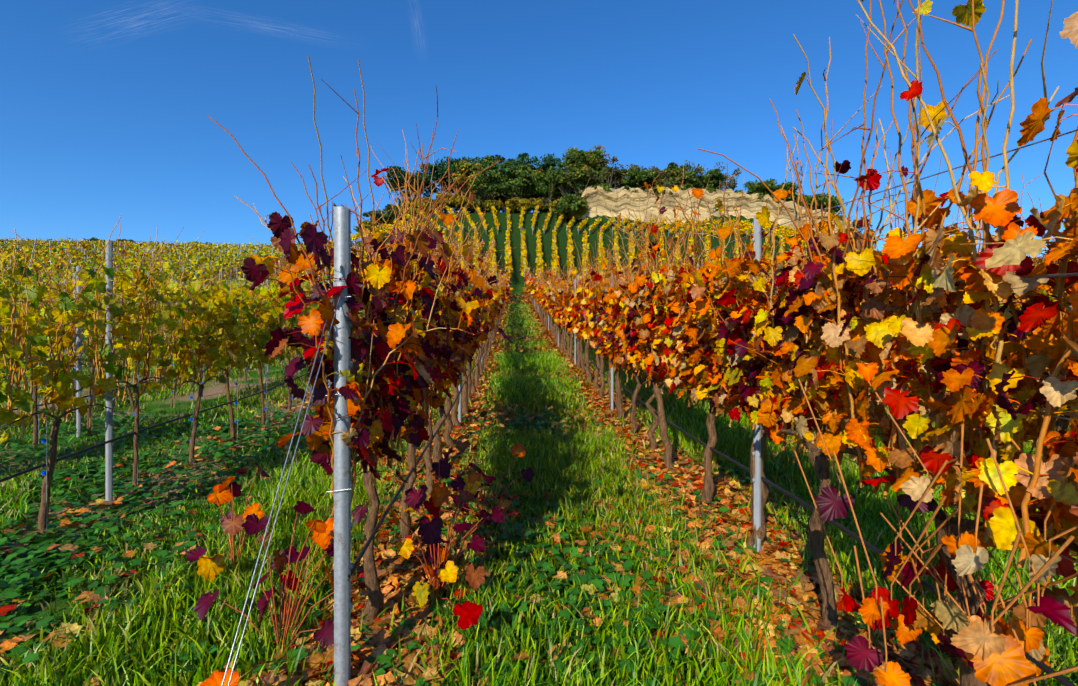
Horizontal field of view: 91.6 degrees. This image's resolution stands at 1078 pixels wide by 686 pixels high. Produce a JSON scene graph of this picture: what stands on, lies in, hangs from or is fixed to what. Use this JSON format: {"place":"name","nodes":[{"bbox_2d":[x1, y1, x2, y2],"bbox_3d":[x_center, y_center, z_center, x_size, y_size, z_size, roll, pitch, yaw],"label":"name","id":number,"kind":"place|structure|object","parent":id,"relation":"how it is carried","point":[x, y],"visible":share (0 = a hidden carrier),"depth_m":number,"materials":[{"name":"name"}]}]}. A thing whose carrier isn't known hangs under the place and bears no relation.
{"place":"outdoors","nodes":[
{"label":"outdoors","id":0,"kind":"place"},
{"bbox_2d":[0,243,369,442],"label":"young vine leaves","id":1,"kind":"object","parent":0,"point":[26,403],"visible":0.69,"depth_m":4.22,"materials":[{"name":"yellow plant"}]},
{"bbox_2d":[0,209,1077,685],"bbox_3d":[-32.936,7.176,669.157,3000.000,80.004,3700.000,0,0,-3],"label":"ground","id":2,"kind":"structure","parent":0,"point":[216,389],"depth_m":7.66,"materials":[{"name":"green plant"}]},
{"bbox_2d":[333,206,352,685],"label":"trellis end posts","id":3,"kind":"object","parent":2,"relation":"on","point":[343,523],"visible":0.9,"depth_m":1.92,"materials":[{"name":"grey metal"}]},
{"bbox_2d":[0,189,889,324],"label":"vineyard rows","id":4,"kind":"object","parent":2,"relation":"on","point":[246,252],"visible":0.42,"depth_m":69.12,"materials":[{"name":"yellow plant"}]},
{"bbox_2d":[1,207,1060,553],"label":"trellis posts","id":5,"kind":"object","parent":2,"relation":"on","point":[109,259],"visible":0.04,"depth_m":3.83,"materials":[{"name":"grey metal"}]},
{"bbox_2d":[0,291,1076,685],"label":"fallen leaves","id":6,"kind":"object","parent":2,"relation":"on","point":[770,563],"visible":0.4,"depth_m":2.74,"materials":[{"name":"orange plant"}]},
{"bbox_2d":[0,129,1077,685],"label":"trellis wires","id":7,"kind":"object","parent":2,"relation":"on","point":[406,421],"visible":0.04,"depth_m":1.85,"materials":[{"name":"grey metal"}]},
{"bbox_2d":[0,314,1075,685],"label":"drip irrigation hose","id":8,"kind":"object","parent":7,"relation":"attached to","point":[1062,680],"visible":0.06,"depth_m":2.99,"materials":[{"name":"black plastic"}]},
{"bbox_2d":[2,209,1077,685],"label":"vine trunks","id":9,"kind":"object","parent":2,"relation":"on","point":[818,459],"visible":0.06,"depth_m":3.31,"materials":[{"name":"brown wood"}]},
{"bbox_2d":[37,331,355,474],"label":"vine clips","id":10,"kind":"object","parent":9,"relation":"attached to","point":[44,441],"visible":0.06,"depth_m":5.43,"materials":[{"name":"plastic"}]},
{"bbox_2d":[0,0,1077,685],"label":"vine branches","id":11,"kind":"object","parent":9,"relation":"attached to","point":[1044,422],"visible":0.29,"depth_m":2.12,"materials":[{"name":"brown plant"}]},
{"bbox_2d":[185,0,1077,685],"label":"vine leaves","id":12,"kind":"object","parent":11,"relation":"attached to","point":[1007,268],"visible":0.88,"depth_m":1.91,"materials":[{"name":"orange plant"}]},
{"bbox_2d":[218,240,1075,307],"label":"vine leaves","id":13,"kind":"object","parent":2,"relation":"on","point":[529,286],"visible":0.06,"depth_m":48.55,"materials":[{"name":"yellow plant"}]},
{"bbox_2d":[577,186,858,236],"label":"limestone cliff","id":14,"kind":"structure","parent":2,"relation":"on","point":[752,206],"depth_m":104.52,"materials":[{"name":"beige stone"}]},
{"bbox_2d":[0,0,1077,257],"label":"sky","id":15,"kind":"structure","parent":0,"point":[106,106],"materials":[{"name":"blue"}]}
]}

